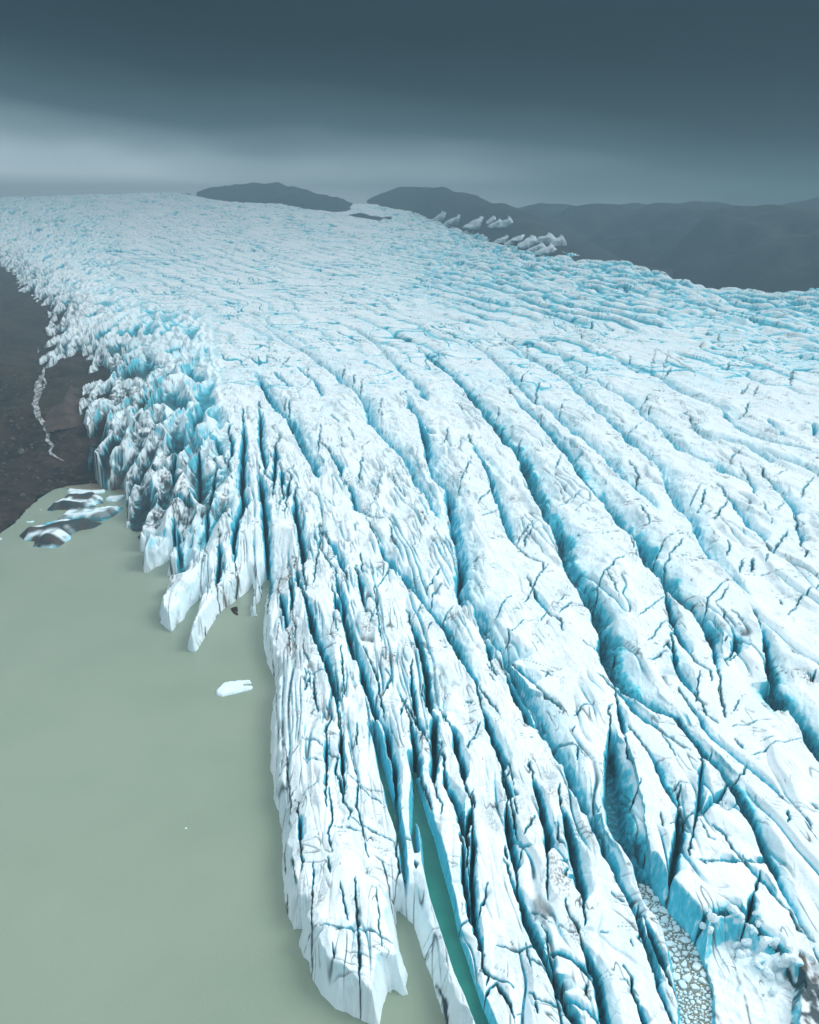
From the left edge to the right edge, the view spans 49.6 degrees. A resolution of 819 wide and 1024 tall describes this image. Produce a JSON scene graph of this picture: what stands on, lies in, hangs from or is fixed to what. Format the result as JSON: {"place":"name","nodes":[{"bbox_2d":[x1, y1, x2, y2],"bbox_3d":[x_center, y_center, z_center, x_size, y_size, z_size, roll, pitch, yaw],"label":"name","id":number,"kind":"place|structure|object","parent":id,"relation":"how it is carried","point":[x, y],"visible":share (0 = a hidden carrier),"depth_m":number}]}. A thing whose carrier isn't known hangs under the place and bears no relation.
{"place":"outdoors","nodes":[
{"label":"outdoors","id":0,"kind":"place"},
{"bbox_2d":[0,193,207,532],"bbox_3d":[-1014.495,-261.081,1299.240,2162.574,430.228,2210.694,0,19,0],"label":"ground","id":1,"kind":"structure","parent":0,"point":[24,336],"depth_m":491.89},
{"bbox_2d":[17,449,24,454],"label":"boulder","id":2,"kind":"object","parent":1,"relation":"on","point":[20,452],"visible":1,"depth_m":431.42},
{"bbox_2d":[41,368,46,389],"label":"stream","id":3,"kind":"structure","parent":1,"relation":"on","point":[43,373],"depth_m":533.67},
{"bbox_2d":[32,375,63,460],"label":"stream","id":4,"kind":"structure","parent":1,"relation":"on","point":[37,396],"depth_m":480.25},
{"bbox_2d":[43,377,84,431],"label":"rock mound","id":5,"kind":"object","parent":1,"relation":"on","point":[65,414],"visible":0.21,"depth_m":472.36},
{"bbox_2d":[65,483,124,493],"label":"mud bank","id":6,"kind":"structure","parent":1,"relation":"on","point":[90,486],"depth_m":409.47},
{"bbox_2d":[196,182,352,211],"bbox_3d":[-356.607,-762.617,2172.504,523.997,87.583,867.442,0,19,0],"label":"rock outcrop","id":7,"kind":"object","parent":1,"relation":"on","point":[272,192],"visible":0.85,"depth_m":2029.71},
{"bbox_2d":[0,483,445,1023],"bbox_3d":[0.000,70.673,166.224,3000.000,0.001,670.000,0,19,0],"label":"lake water","id":8,"kind":"structure","parent":0,"point":[133,745],"depth_m":187.77},
{"bbox_2d":[19,518,101,547],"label":"iceberg","id":9,"kind":"object","parent":8,"relation":"on","point":[57,533],"visible":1,"depth_m":346.54},
{"bbox_2d":[47,492,102,511],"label":"iceberg","id":10,"kind":"object","parent":8,"relation":"on","point":[76,501],"visible":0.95,"depth_m":383.48},
{"bbox_2d":[43,506,122,524],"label":"iceberg","id":11,"kind":"object","parent":8,"relation":"on","point":[100,513],"visible":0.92,"depth_m":368.00},
{"bbox_2d":[68,488,105,493],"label":"iceberg","id":12,"kind":"object","parent":8,"relation":"on","point":[74,491],"visible":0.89,"depth_m":401.91},
{"bbox_2d":[106,494,124,501],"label":"ice rubble","id":13,"kind":"object","parent":8,"relation":"on","point":[114,498],"visible":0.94,"depth_m":393.02},
{"bbox_2d":[143,516,173,572],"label":"ice finger","id":14,"kind":"object","parent":8,"relation":"on","point":[159,547],"visible":0.91,"depth_m":323.46},
{"bbox_2d":[168,534,192,576],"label":"ice finger","id":15,"kind":"object","parent":8,"relation":"on","point":[181,557],"visible":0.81,"depth_m":316.07},
{"bbox_2d":[159,502,216,631],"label":"ice finger","id":16,"kind":"object","parent":8,"relation":"on","point":[184,593],"visible":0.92,"depth_m":293.66},
{"bbox_2d":[187,541,234,651],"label":"ice finger","id":17,"kind":"object","parent":8,"relation":"on","point":[218,596],"visible":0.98,"depth_m":282.62},
{"bbox_2d":[216,680,252,696],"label":"ice floe","id":18,"kind":"object","parent":8,"relation":"on","point":[229,688],"visible":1,"depth_m":235.66},
{"bbox_2d":[231,607,237,614],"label":"floating debris","id":19,"kind":"object","parent":8,"relation":"on","point":[234,610],"visible":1,"depth_m":282.10},
{"bbox_2d":[251,576,261,616],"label":"ice finger","id":20,"kind":"object","parent":8,"relation":"on","point":[257,591],"visible":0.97,"depth_m":289.53},
{"bbox_2d":[299,916,312,971],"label":"ice block","id":21,"kind":"structure","parent":8,"relation":"on","point":[305,945],"depth_m":150.86},
{"bbox_2d":[310,912,407,1023],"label":"ice block","id":22,"kind":"structure","parent":8,"relation":"on","point":[358,969],"depth_m":143.98},
{"bbox_2d":[415,824,421,842],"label":"ice slab","id":23,"kind":"structure","parent":8,"relation":"in","point":[416,831],"depth_m":172.75},
{"bbox_2d":[400,823,437,949],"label":"ice slab","id":24,"kind":"structure","parent":8,"relation":"in","point":[421,917],"depth_m":158.95},
{"bbox_2d":[422,925,474,1023],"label":"ice slab","id":25,"kind":"structure","parent":8,"relation":"in","point":[451,998],"depth_m":142.15},
{"bbox_2d":[0,192,818,1023],"bbox_3d":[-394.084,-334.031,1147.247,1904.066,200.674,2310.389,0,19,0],"label":"glacier","id":26,"kind":"object","parent":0,"point":[526,542],"visible":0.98,"depth_m":306.44},
{"bbox_2d":[167,574,178,589],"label":"ice lump","id":27,"kind":"object","parent":26,"relation":"on","point":[173,579],"visible":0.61,"depth_m":291.30},
{"bbox_2d":[349,213,390,220],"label":"rock outcrop","id":28,"kind":"object","parent":26,"relation":"on","point":[367,216],"visible":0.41,"depth_m":1698.45},
{"bbox_2d":[375,749,404,881],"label":"meltwater channel","id":29,"kind":"object","parent":26,"relation":"on","point":[389,801],"visible":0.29,"depth_m":183.98},
{"bbox_2d":[397,768,413,836],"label":"ice slab","id":30,"kind":"structure","parent":26,"relation":"on","point":[405,796],"depth_m":180.41},
{"bbox_2d":[412,798,418,852],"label":"meltwater channel","id":31,"kind":"object","parent":26,"relation":"on","point":[415,820],"visible":0.41,"depth_m":179.08},
{"bbox_2d":[411,773,488,1023],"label":"meltwater channel","id":32,"kind":"object","parent":26,"relation":"on","point":[440,897],"visible":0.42,"depth_m":155.11},
{"bbox_2d":[638,883,712,1023],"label":"brown pool","id":33,"kind":"structure","parent":26,"relation":"on","point":[689,965],"depth_m":146.07},
{"bbox_2d":[643,899,649,905],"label":"ice chunk","id":34,"kind":"object","parent":33,"relation":"on","point":[646,902],"visible":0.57,"depth_m":160.89},
{"bbox_2d":[646,888,652,893],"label":"ice chunk","id":35,"kind":"object","parent":33,"relation":"on","point":[649,890],"visible":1,"depth_m":163.76},
{"bbox_2d":[651,906,658,912],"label":"ice chunk","id":36,"kind":"object","parent":33,"relation":"on","point":[654,909],"visible":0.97,"depth_m":159.25},
{"bbox_2d":[651,896,658,901],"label":"ice chunk","id":37,"kind":"object","parent":33,"relation":"on","point":[655,898],"visible":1,"depth_m":161.70},
{"bbox_2d":[659,906,668,913],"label":"ice chunk","id":38,"kind":"object","parent":33,"relation":"on","point":[662,909],"visible":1,"depth_m":159.17},
{"bbox_2d":[661,915,667,922],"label":"ice chunk","id":39,"kind":"object","parent":33,"relation":"on","point":[664,919],"visible":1,"depth_m":157.06},
{"bbox_2d":[666,940,674,946],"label":"ice chunk","id":40,"kind":"object","parent":33,"relation":"on","point":[669,943],"visible":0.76,"depth_m":151.83},
{"bbox_2d":[673,972,679,980],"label":"ice chunk","id":41,"kind":"object","parent":33,"relation":"on","point":[676,976],"visible":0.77,"depth_m":145.27},
{"bbox_2d":[673,925,679,931],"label":"ice chunk","id":42,"kind":"object","parent":33,"relation":"on","point":[676,928],"visible":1,"depth_m":155.10},
{"bbox_2d":[678,980,686,988],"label":"ice chunk","id":43,"kind":"object","parent":33,"relation":"on","point":[682,984],"visible":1,"depth_m":143.81},
{"bbox_2d":[680,960,686,967],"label":"ice chunk","id":44,"kind":"object","parent":33,"relation":"on","point":[684,963],"visible":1,"depth_m":147.70},
{"bbox_2d":[678,937,690,943],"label":"ice chunk","id":45,"kind":"object","parent":33,"relation":"on","point":[684,940],"visible":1,"depth_m":152.68},
{"bbox_2d":[682,951,688,955],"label":"ice chunk","id":46,"kind":"object","parent":33,"relation":"on","point":[685,953],"visible":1,"depth_m":149.89},
{"bbox_2d":[682,973,691,983],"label":"ice chunk","id":47,"kind":"object","parent":33,"relation":"on","point":[687,977],"visible":1,"depth_m":145.08},
{"bbox_2d":[690,984,699,989],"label":"ice chunk","id":48,"kind":"object","parent":33,"relation":"on","point":[694,986],"visible":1,"depth_m":143.29},
{"bbox_2d":[692,950,698,955],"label":"ice chunk","id":49,"kind":"object","parent":33,"relation":"on","point":[695,952],"visible":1,"depth_m":149.95},
{"bbox_2d":[692,962,701,970],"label":"ice chunk","id":50,"kind":"object","parent":33,"relation":"on","point":[696,966],"visible":1,"depth_m":147.31},
{"bbox_2d":[698,977,707,984],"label":"ice chunk","id":51,"kind":"object","parent":33,"relation":"on","point":[702,980],"visible":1,"depth_m":144.55},
{"bbox_2d":[700,970,706,977],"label":"ice chunk","id":52,"kind":"object","parent":33,"relation":"on","point":[703,974],"visible":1,"depth_m":145.84},
{"bbox_2d":[699,922,705,929],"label":"ice boulder","id":53,"kind":"object","parent":26,"relation":"on","point":[702,925],"visible":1,"depth_m":150.14},
{"bbox_2d":[702,907,711,915],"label":"ice boulder","id":54,"kind":"object","parent":26,"relation":"on","point":[707,910],"visible":0.82,"depth_m":151.59},
{"bbox_2d":[707,926,713,933],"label":"ice boulder","id":55,"kind":"object","parent":26,"relation":"on","point":[710,929],"visible":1,"depth_m":148.45},
{"bbox_2d":[707,912,718,923],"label":"ice boulder","id":56,"kind":"object","parent":26,"relation":"on","point":[712,918],"visible":1,"depth_m":149.33},
{"bbox_2d":[726,904,740,915],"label":"ice boulder","id":57,"kind":"object","parent":26,"relation":"on","point":[732,910],"visible":1,"depth_m":151.61},
{"bbox_2d":[732,941,741,949],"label":"ice boulder","id":58,"kind":"object","parent":26,"relation":"on","point":[736,945],"visible":0.97,"depth_m":149.69},
{"bbox_2d":[734,911,744,920],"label":"ice boulder","id":59,"kind":"object","parent":26,"relation":"on","point":[739,915],"visible":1,"depth_m":150.34},
{"bbox_2d":[735,949,746,958],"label":"ice boulder","id":60,"kind":"object","parent":26,"relation":"on","point":[740,954],"visible":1,"depth_m":147.74},
{"bbox_2d":[741,938,751,945],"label":"ice boulder","id":61,"kind":"object","parent":26,"relation":"on","point":[746,941],"visible":1,"depth_m":149.02},
{"bbox_2d":[743,949,751,956],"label":"ice boulder","id":62,"kind":"object","parent":26,"relation":"on","point":[748,952],"visible":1,"depth_m":148.02},
{"bbox_2d":[749,924,758,934],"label":"ice boulder","id":63,"kind":"object","parent":26,"relation":"on","point":[754,929],"visible":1,"depth_m":149.42},
{"bbox_2d":[750,957,760,966],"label":"ice boulder","id":64,"kind":"object","parent":26,"relation":"on","point":[755,960],"visible":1,"depth_m":145.90},
{"bbox_2d":[752,910,762,918],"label":"ice boulder","id":65,"kind":"object","parent":26,"relation":"on","point":[757,914],"visible":1,"depth_m":150.95},
{"bbox_2d":[755,920,760,927],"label":"ice boulder","id":66,"kind":"object","parent":26,"relation":"on","point":[758,923],"visible":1,"depth_m":150.11},
{"bbox_2d":[756,963,763,970],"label":"ice boulder","id":67,"kind":"object","parent":26,"relation":"on","point":[759,966],"visible":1,"depth_m":144.84},
{"bbox_2d":[753,952,769,964],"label":"ice boulder","id":68,"kind":"object","parent":26,"relation":"on","point":[763,956],"visible":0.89,"depth_m":146.32},
{"bbox_2d":[762,962,772,970],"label":"ice boulder","id":69,"kind":"object","parent":26,"relation":"on","point":[765,965],"visible":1,"depth_m":144.77},
{"bbox_2d":[759,936,776,949],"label":"ice boulder","id":70,"kind":"object","parent":26,"relation":"on","point":[764,941],"visible":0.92,"depth_m":147.60},
{"bbox_2d":[763,968,775,981],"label":"ice boulder","id":71,"kind":"object","parent":26,"relation":"on","point":[769,973],"visible":1,"depth_m":143.47},
{"bbox_2d":[764,952,779,971],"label":"ice boulder","id":72,"kind":"object","parent":26,"relation":"on","point":[771,963],"visible":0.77,"depth_m":145.23},
{"bbox_2d":[770,986,777,995],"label":"ice boulder","id":73,"kind":"object","parent":26,"relation":"on","point":[774,990],"visible":1,"depth_m":140.73},
{"bbox_2d":[772,937,779,946],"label":"ice boulder","id":74,"kind":"object","parent":26,"relation":"on","point":[775,941],"visible":1,"depth_m":147.22},
{"bbox_2d":[775,973,783,982],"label":"ice boulder","id":75,"kind":"object","parent":26,"relation":"on","point":[779,977],"visible":1,"depth_m":143.03},
{"bbox_2d":[773,955,789,967],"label":"ice boulder","id":76,"kind":"object","parent":26,"relation":"on","point":[778,962],"visible":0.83,"depth_m":144.06},
{"bbox_2d":[781,953,792,964],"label":"ice boulder","id":77,"kind":"object","parent":26,"relation":"on","point":[785,957],"visible":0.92,"depth_m":143.47},
{"bbox_2d":[786,943,793,952],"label":"ice boulder","id":78,"kind":"object","parent":26,"relation":"on","point":[789,948],"visible":1,"depth_m":144.76},
{"bbox_2d":[789,956,803,966],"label":"ice boulder","id":79,"kind":"object","parent":26,"relation":"on","point":[797,961],"visible":1,"depth_m":142.40},
{"bbox_2d":[0,0,818,207],"label":"sky","id":80,"kind":"structure","parent":0,"point":[514,103]},
{"bbox_2d":[367,186,672,278],"bbox_3d":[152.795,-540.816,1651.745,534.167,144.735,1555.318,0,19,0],"label":"hillside","id":81,"kind":"structure","parent":0,"point":[430,203],"depth_m":1444.99},
{"bbox_2d":[431,211,445,222],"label":"serac","id":82,"kind":"object","parent":81,"relation":"on","point":[440,217],"visible":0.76,"depth_m":1612.42},
{"bbox_2d":[444,215,459,224],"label":"serac","id":83,"kind":"object","parent":81,"relation":"on","point":[453,220],"visible":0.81,"depth_m":1527.48},
{"bbox_2d":[462,216,482,229],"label":"serac","id":84,"kind":"object","parent":81,"relation":"on","point":[475,223],"visible":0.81,"depth_m":1431.17},
{"bbox_2d":[486,215,496,224],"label":"serac","id":85,"kind":"object","parent":81,"relation":"on","point":[491,220],"visible":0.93,"depth_m":1386.80},
{"bbox_2d":[488,219,501,227],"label":"serac","id":86,"kind":"object","parent":81,"relation":"on","point":[494,224],"visible":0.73,"depth_m":1356.45},
{"bbox_2d":[492,234,508,243],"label":"serac","id":87,"kind":"object","parent":81,"relation":"on","point":[503,239],"visible":0.83,"depth_m":1289.62},
{"bbox_2d":[497,216,512,228],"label":"serac","id":88,"kind":"object","parent":81,"relation":"on","point":[505,223],"visible":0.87,"depth_m":1329.40},
{"bbox_2d":[504,240,514,244],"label":"serac","id":89,"kind":"object","parent":81,"relation":"on","point":[508,242],"visible":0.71,"depth_m":1260.78},
{"bbox_2d":[509,234,523,240],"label":"serac","id":90,"kind":"object","parent":81,"relation":"on","point":[519,238],"visible":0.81,"depth_m":1248.62},
{"bbox_2d":[518,234,537,248],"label":"serac","id":91,"kind":"object","parent":81,"relation":"on","point":[531,241],"visible":0.92,"depth_m":1206.51},
{"bbox_2d":[529,242,546,250],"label":"serac","id":92,"kind":"object","parent":81,"relation":"on","point":[540,245],"visible":0.69,"depth_m":1180.38},
{"bbox_2d":[534,244,556,253],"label":"serac","id":93,"kind":"object","parent":81,"relation":"on","point":[549,249],"visible":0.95,"depth_m":1161.50},
{"bbox_2d":[536,232,554,243],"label":"serac","id":94,"kind":"object","parent":81,"relation":"on","point":[548,238],"visible":0.77,"depth_m":1204.31},
{"bbox_2d":[550,233,566,246],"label":"serac","id":95,"kind":"object","parent":81,"relation":"on","point":[560,241],"visible":0.91,"depth_m":1182.98},
{"bbox_2d":[517,197,818,292],"bbox_3d":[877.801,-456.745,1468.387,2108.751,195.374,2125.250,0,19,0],"label":"mountain","id":96,"kind":"structure","parent":0,"point":[769,248],"depth_m":1232.76}
]}

